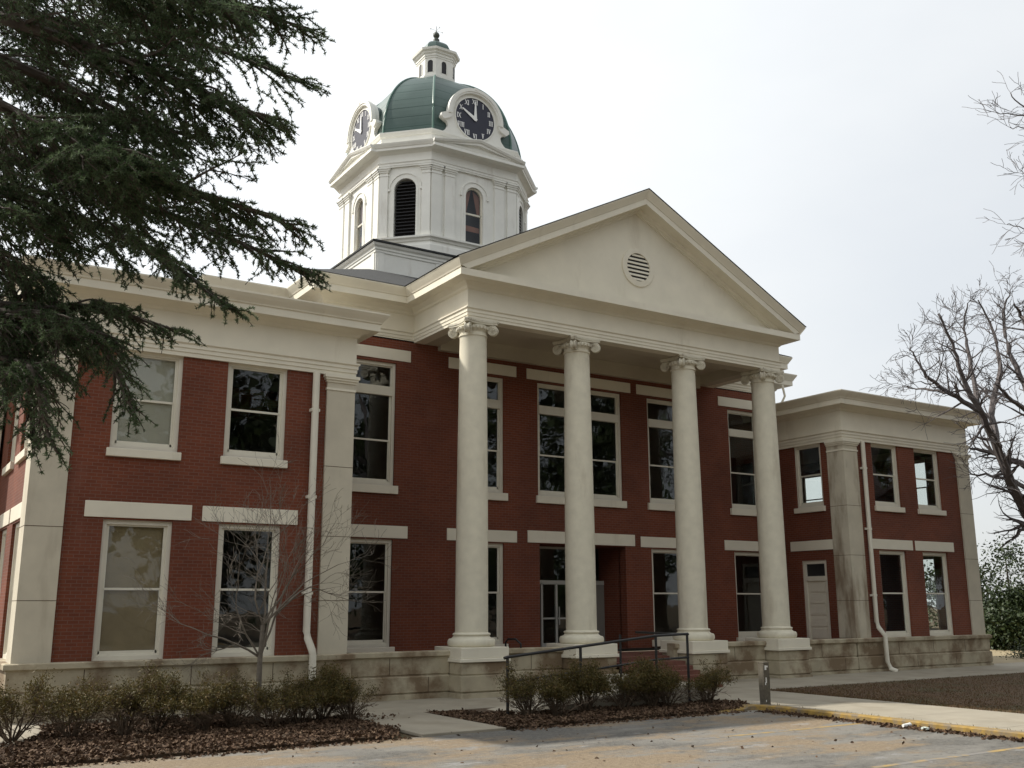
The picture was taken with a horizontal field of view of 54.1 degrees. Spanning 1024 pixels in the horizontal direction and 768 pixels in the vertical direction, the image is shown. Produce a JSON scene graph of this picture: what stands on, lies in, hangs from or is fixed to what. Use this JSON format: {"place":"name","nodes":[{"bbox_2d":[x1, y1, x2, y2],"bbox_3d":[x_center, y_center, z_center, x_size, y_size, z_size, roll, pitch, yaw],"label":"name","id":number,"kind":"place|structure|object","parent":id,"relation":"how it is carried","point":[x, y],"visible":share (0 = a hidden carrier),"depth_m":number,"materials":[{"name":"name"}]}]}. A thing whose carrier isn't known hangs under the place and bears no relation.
{"place":"outdoors","nodes":[
{"label":"outdoors","id":0,"kind":"place"},
{"bbox_2d":[4,607,938,765],"bbox_3d":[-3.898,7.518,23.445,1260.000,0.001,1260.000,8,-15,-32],"label":"ground","id":1,"kind":"structure","parent":0,"point":[412,736],"depth_m":50.01,"materials":[{"name":"brown soil"}]},
{"bbox_2d":[0,667,76,741],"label":"bush","id":2,"kind":"object","parent":1,"relation":"on","point":[10,702],"visible":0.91,"depth_m":17.07,"materials":[{"name":"green plant"}]},
{"bbox_2d":[0,0,335,473],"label":"cedar tree","id":3,"kind":"object","parent":1,"relation":"on","point":[101,168],"visible":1,"depth_m":9.03,"materials":[{"name":"green plant"}]},
{"bbox_2d":[0,703,726,767],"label":"planting bed","id":4,"kind":"object","parent":1,"relation":"on","point":[98,760],"visible":0.18,"depth_m":16.76,"materials":[{"name":"soil"}]},
{"bbox_2d":[18,673,117,736],"bbox_3d":[-7.717,5.634,17.462,1.703,1.147,1.770,4,-13,-18],"label":"bush","id":5,"kind":"object","parent":4,"relation":"on","point":[81,711],"visible":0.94,"depth_m":17.32,"materials":[{"name":"green plant"}]},
{"bbox_2d":[88,658,179,735],"bbox_3d":[-6.680,5.567,17.806,1.596,1.330,1.596,-3,-13,12],"label":"bush","id":6,"kind":"object","parent":4,"relation":"on","point":[122,693],"visible":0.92,"depth_m":17.75,"materials":[{"name":"green plant"}]},
{"bbox_2d":[118,665,201,731],"bbox_3d":[-6.349,5.730,18.298,1.402,1.216,1.402,-1,-12,2],"label":"bush","id":7,"kind":"object","parent":4,"relation":"on","point":[177,693],"visible":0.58,"depth_m":18.27,"materials":[{"name":"green plant"}]},
{"bbox_2d":[162,664,246,730],"bbox_3d":[-5.697,5.766,18.404,1.261,1.193,1.743,-11,-16,40],"label":"bush","id":8,"kind":"object","parent":4,"relation":"on","point":[203,701],"visible":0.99,"depth_m":18.27,"materials":[{"name":"green plant"}]},
{"bbox_2d":[209,666,271,726],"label":"bush","id":9,"kind":"object","parent":4,"relation":"on","point":[227,720],"visible":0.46,"depth_m":18.88,"materials":[{"name":"green plant"}]},
{"bbox_2d":[121,425,399,721],"bbox_3d":[-4.893,3.734,20.543,5.348,6.107,3.956,12,-17,-44],"label":"bare sapling","id":10,"kind":"object","parent":4,"relation":"on","point":[262,640],"visible":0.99,"depth_m":20.23,"materials":[{"name":"brown plant"}]},
{"bbox_2d":[226,674,315,726],"bbox_3d":[-4.548,5.981,18.843,1.533,1.033,1.593,8,-15,-31],"label":"bush","id":11,"kind":"object","parent":4,"relation":"on","point":[275,702],"visible":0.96,"depth_m":18.74,"materials":[{"name":"green plant"}]},
{"bbox_2d":[267,664,327,723],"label":"bush","id":12,"kind":"object","parent":4,"relation":"on","point":[311,701],"visible":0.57,"depth_m":19.32,"materials":[{"name":"green plant"}]},
{"bbox_2d":[279,660,358,719],"bbox_3d":[-3.670,6.024,19.788,1.461,1.266,1.460,-6,-14,24],"label":"bush","id":13,"kind":"object","parent":4,"relation":"on","point":[322,695],"visible":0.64,"depth_m":19.72,"materials":[{"name":"green plant"}]},
{"bbox_2d":[317,662,382,721],"bbox_3d":[-3.265,6.130,19.990,1.374,1.146,1.375,4,-13,-17],"label":"bush","id":14,"kind":"object","parent":4,"relation":"on","point":[350,706],"visible":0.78,"depth_m":19.72,"materials":[{"name":"green plant"}]},
{"bbox_2d":[490,658,558,714],"bbox_3d":[0.266,6.264,20.699,1.404,1.170,1.404,3,-13,-15],"label":"bush","id":15,"kind":"object","parent":4,"relation":"on","point":[522,694],"visible":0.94,"depth_m":20.42,"materials":[{"name":"green plant"}]},
{"bbox_2d":[526,658,592,715],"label":"bush","id":16,"kind":"object","parent":4,"relation":"on","point":[559,691],"visible":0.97,"depth_m":20.55,"materials":[{"name":"green plant"}]},
{"bbox_2d":[549,654,615,710],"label":"bush","id":17,"kind":"object","parent":4,"relation":"on","point":[590,681],"visible":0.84,"depth_m":21.14,"materials":[{"name":"green plant"}]},
{"bbox_2d":[503,631,690,714],"bbox_3d":[1.502,6.543,22.955,5.162,1.620,1.935,8,-15,-32],"label":"handrail","id":18,"kind":"object","parent":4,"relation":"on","point":[655,636],"visible":0.64,"depth_m":22.68,"materials":[{"name":"black metal"}]},
{"bbox_2d":[601,657,663,709],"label":"bush","id":19,"kind":"object","parent":4,"relation":"on","point":[629,686],"visible":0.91,"depth_m":21.74,"materials":[{"name":"green plant"}]},
{"bbox_2d":[621,653,689,705],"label":"bush","id":20,"kind":"object","parent":4,"relation":"on","point":[667,685],"visible":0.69,"depth_m":22.07,"materials":[{"name":"green plant"}]},
{"bbox_2d":[646,656,700,704],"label":"bush","id":21,"kind":"object","parent":4,"relation":"on","point":[666,701],"visible":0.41,"depth_m":22.58,"materials":[{"name":"green plant"}]},
{"bbox_2d":[677,655,742,703],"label":"bush","id":22,"kind":"object","parent":4,"relation":"on","point":[709,681],"visible":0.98,"depth_m":22.99,"materials":[{"name":"green plant"}]},
{"bbox_2d":[0,26,993,726],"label":"courthouse","id":23,"kind":"structure","parent":1,"relation":"on","point":[486,404],"depth_m":29.77,"materials":[{"name":"brick"}]},
{"bbox_2d":[0,509,10,590],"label":"window","id":24,"kind":"structure","parent":23,"relation":"in","point":[5,517],"depth_m":24.43,"materials":[{"name":"paint"}]},
{"bbox_2d":[2,400,19,475],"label":"window","id":25,"kind":"structure","parent":23,"relation":"in","point":[9,467],"depth_m":25.06,"materials":[{"name":"paint"}]},
{"bbox_2d":[2,502,21,658],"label":"window","id":26,"kind":"structure","parent":23,"relation":"in","point":[15,514],"depth_m":22.31,"materials":[{"name":"paint"}]},
{"bbox_2d":[15,422,28,464],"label":"window","id":27,"kind":"structure","parent":23,"relation":"in","point":[21,456],"depth_m":22.49,"materials":[{"name":"paint"}]},
{"bbox_2d":[84,500,191,660],"bbox_3d":[-8.142,4.219,21.574,2.240,3.311,0.206,8,-15,-32],"label":"window","id":28,"kind":"structure","parent":23,"relation":"in","point":[93,508],"depth_m":21.64,"materials":[{"name":"paint"}]},
{"bbox_2d":[106,349,183,460],"bbox_3d":[-8.137,0.464,22.375,1.582,2.422,0.266,8,-15,-32],"label":"window","id":29,"kind":"structure","parent":23,"relation":"in","point":[116,448],"depth_m":22.39,"materials":[{"name":"paint"}]},
{"bbox_2d":[202,506,297,656],"bbox_3d":[-6.053,4.500,22.878,2.240,3.311,0.206,8,-15,-32],"label":"window","id":30,"kind":"structure","parent":23,"relation":"in","point":[207,512],"depth_m":22.91,"materials":[{"name":"paint"}]},
{"bbox_2d":[220,363,287,468],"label":"window","id":31,"kind":"structure","parent":23,"relation":"in","point":[230,457],"depth_m":23.63,"materials":[{"name":"paint"}]},
{"bbox_2d":[356,199,362,249],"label":"tower window","id":32,"kind":"structure","parent":23,"relation":"in","point":[358,226],"depth_m":41.37,"materials":[{"name":"paint"}]},
{"bbox_2d":[347,524,407,652],"bbox_3d":[-3.999,5.618,27.450,2.408,3.500,0.266,8,-15,-32],"label":"window","id":33,"kind":"structure","parent":23,"relation":"in","point":[353,646],"depth_m":27.72,"materials":[{"name":"paint"}]},
{"bbox_2d":[352,344,410,493],"bbox_3d":[-4.015,0.980,28.474,2.408,4.221,0.273,8,-15,-32],"label":"window","id":34,"kind":"structure","parent":23,"relation":"in","point":[368,485],"depth_m":28.71,"materials":[{"name":"paint"}]},
{"bbox_2d":[465,188,481,244],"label":"tower window","id":35,"kind":"structure","parent":23,"relation":"in","point":[476,199],"depth_m":40.23,"materials":[{"name":"paint"}]},
{"bbox_2d":[447,528,516,646],"bbox_3d":[-0.896,6.035,29.387,2.408,3.500,0.266,8,-15,-32],"label":"window","id":36,"kind":"structure","parent":23,"relation":"in","point":[493,535],"depth_m":29.81,"materials":[{"name":"paint"}]},
{"bbox_2d":[449,357,515,500],"bbox_3d":[-0.911,1.398,30.410,2.408,4.221,0.273,8,-15,-32],"label":"window","id":37,"kind":"structure","parent":23,"relation":"in","point":[496,493],"depth_m":30.77,"materials":[{"name":"paint"}]},
{"bbox_2d":[505,638,521,647],"bbox_3d":[0.032,7.003,26.640,0.524,0.496,0.056,-7,-14,30],"label":"grab rail","id":38,"kind":"object","parent":23,"relation":"on","point":[518,641],"visible":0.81,"depth_m":26.66,"materials":[{"name":"black metal"}]},
{"bbox_2d":[540,546,604,646],"bbox_3d":[1.631,6.847,32.229,3.360,3.178,0.140,8,-15,-32],"label":"entrance door","id":39,"kind":"structure","parent":23,"relation":"in","point":[599,584],"depth_m":32.20,"materials":[{"name":"metal"}]},
{"bbox_2d":[526,368,629,507],"bbox_3d":[2.192,1.815,32.347,4.172,4.221,0.273,8,-15,-32],"label":"window","id":40,"kind":"structure","parent":23,"relation":"in","point":[547,497],"depth_m":32.42,"materials":[{"name":"paint"}]},
{"bbox_2d":[636,384,674,510],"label":"window","id":41,"kind":"structure","parent":23,"relation":"in","point":[655,503],"depth_m":34.16,"materials":[{"name":"paint"}]},
{"bbox_2d":[640,537,677,646],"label":"window","id":42,"kind":"structure","parent":23,"relation":"in","point":[654,542],"depth_m":33.15,"materials":[{"name":"paint"}]},
{"bbox_2d":[717,396,756,515],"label":"window","id":43,"kind":"structure","parent":23,"relation":"in","point":[737,509],"depth_m":36.21,"materials":[{"name":"paint"}]},
{"bbox_2d":[724,540,761,640],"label":"window","id":44,"kind":"structure","parent":23,"relation":"in","point":[729,544],"depth_m":35.13,"materials":[{"name":"paint"}]},
{"bbox_2d":[794,443,825,513],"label":"window","id":45,"kind":"structure","parent":23,"relation":"in","point":[818,506],"depth_m":36.00,"materials":[{"name":"paint"}]},
{"bbox_2d":[802,475,821,502],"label":"window","id":46,"kind":"structure","parent":23,"relation":"in","point":[803,479],"depth_m":44.70,"materials":[{"name":"glass"}]},
{"bbox_2d":[871,444,905,512],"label":"window","id":47,"kind":"structure","parent":23,"relation":"in","point":[880,506],"depth_m":35.96,"materials":[{"name":"paint"}]},
{"bbox_2d":[872,539,912,636],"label":"window","id":48,"kind":"structure","parent":23,"relation":"in","point":[877,543],"depth_m":35.17,"materials":[{"name":"paint"}]},
{"bbox_2d":[914,460,928,504],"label":"window","id":49,"kind":"structure","parent":23,"relation":"in","point":[920,461],"depth_m":39.71,"materials":[{"name":"glass"}]},
{"bbox_2d":[913,449,946,515],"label":"window","id":50,"kind":"structure","parent":23,"relation":"in","point":[923,509],"depth_m":37.22,"materials":[{"name":"paint"}]},
{"bbox_2d":[923,556,940,629],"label":"window","id":51,"kind":"structure","parent":23,"relation":"in","point":[924,557],"depth_m":38.70,"materials":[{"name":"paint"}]},
{"bbox_2d":[915,541,953,635],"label":"window","id":52,"kind":"structure","parent":23,"relation":"in","point":[919,545],"depth_m":36.43,"materials":[{"name":"paint"}]},
{"bbox_2d":[0,698,1023,767],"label":"fallen leaves","id":53,"kind":"object","parent":1,"relation":"on","point":[303,732],"visible":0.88,"depth_m":17.76,"materials":[{"name":"brown plant"}]},
{"bbox_2d":[924,558,1011,627],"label":"distant tree","id":54,"kind":"object","parent":1,"relation":"on","point":[931,585],"visible":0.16,"depth_m":69.77,"materials":[{"name":"green plant"}]},
{"bbox_2d":[977,534,1023,603],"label":"distant tree","id":55,"kind":"object","parent":1,"relation":"on","point":[1008,557],"visible":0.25,"depth_m":85.54,"materials":[{"name":"green plant"}]},
{"bbox_2d":[0,662,1023,746],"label":"pavement","id":56,"kind":"structure","parent":0,"point":[419,722],"depth_m":22.53,"materials":[{"name":"concrete"}]},
{"bbox_2d":[488,674,703,713],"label":"ramp","id":57,"kind":"structure","parent":56,"relation":"on","point":[600,703],"depth_m":22.47,"materials":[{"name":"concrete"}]},
{"bbox_2d":[758,662,770,704],"bbox_3d":[5.675,6.760,22.535,0.196,0.994,0.176,8,-15,-32],"label":"bollard","id":58,"kind":"object","parent":56,"relation":"on","point":[764,681],"visible":0.79,"depth_m":22.49,"materials":[{"name":"grey metal"}]},
{"bbox_2d":[0,0,1023,606],"label":"sky","id":59,"kind":"structure","parent":0,"point":[834,151],"materials":[{"name":"white"}]},
{"bbox_2d":[44,710,1023,767],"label":"parking lot","id":60,"kind":"structure","parent":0,"point":[876,745],"depth_m":16.03,"materials":[{"name":"grey asphalt"}]},
{"bbox_2d":[696,723,1023,767],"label":"parking line","id":61,"kind":"object","parent":60,"relation":"on","point":[902,763],"visible":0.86,"depth_m":15.79,"materials":[{"name":"yellow paint"}]},
{"bbox_2d":[717,704,1023,738],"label":"kerb","id":62,"kind":"structure","parent":60,"relation":"on","point":[956,727],"depth_m":19.46,"materials":[{"name":"yellow paint"}]},
{"bbox_2d":[770,672,1023,713],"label":"lawn","id":63,"kind":"structure","parent":0,"point":[965,690],"depth_m":26.46,"materials":[{"name":"brown plant"}]},
{"bbox_2d":[861,261,1023,549],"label":"bare tree","id":64,"kind":"object","parent":63,"relation":"on","point":[1004,460],"visible":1,"depth_m":34.20,"materials":[{"name":"grey plant"}]},
{"bbox_2d":[967,71,1023,255],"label":"bare tree","id":65,"kind":"object","parent":63,"relation":"on","point":[1015,165],"visible":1,"depth_m":18.21,"materials":[{"name":"grey plant"}]},
{"bbox_2d":[990,649,1023,663],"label":"verge","id":66,"kind":"structure","parent":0,"point":[997,653],"depth_m":42.41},
{"bbox_2d":[930,570,1023,650],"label":"evergreen tree","id":67,"kind":"object","parent":66,"relation":"on","point":[1004,621],"visible":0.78,"depth_m":49.68,"materials":[{"name":"green plant"}]},
{"bbox_2d":[993,637,1023,659],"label":"shrub","id":68,"kind":"object","parent":66,"relation":"on","point":[1021,654],"visible":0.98,"depth_m":41.76,"materials":[{"name":"green plant"}]}
]}

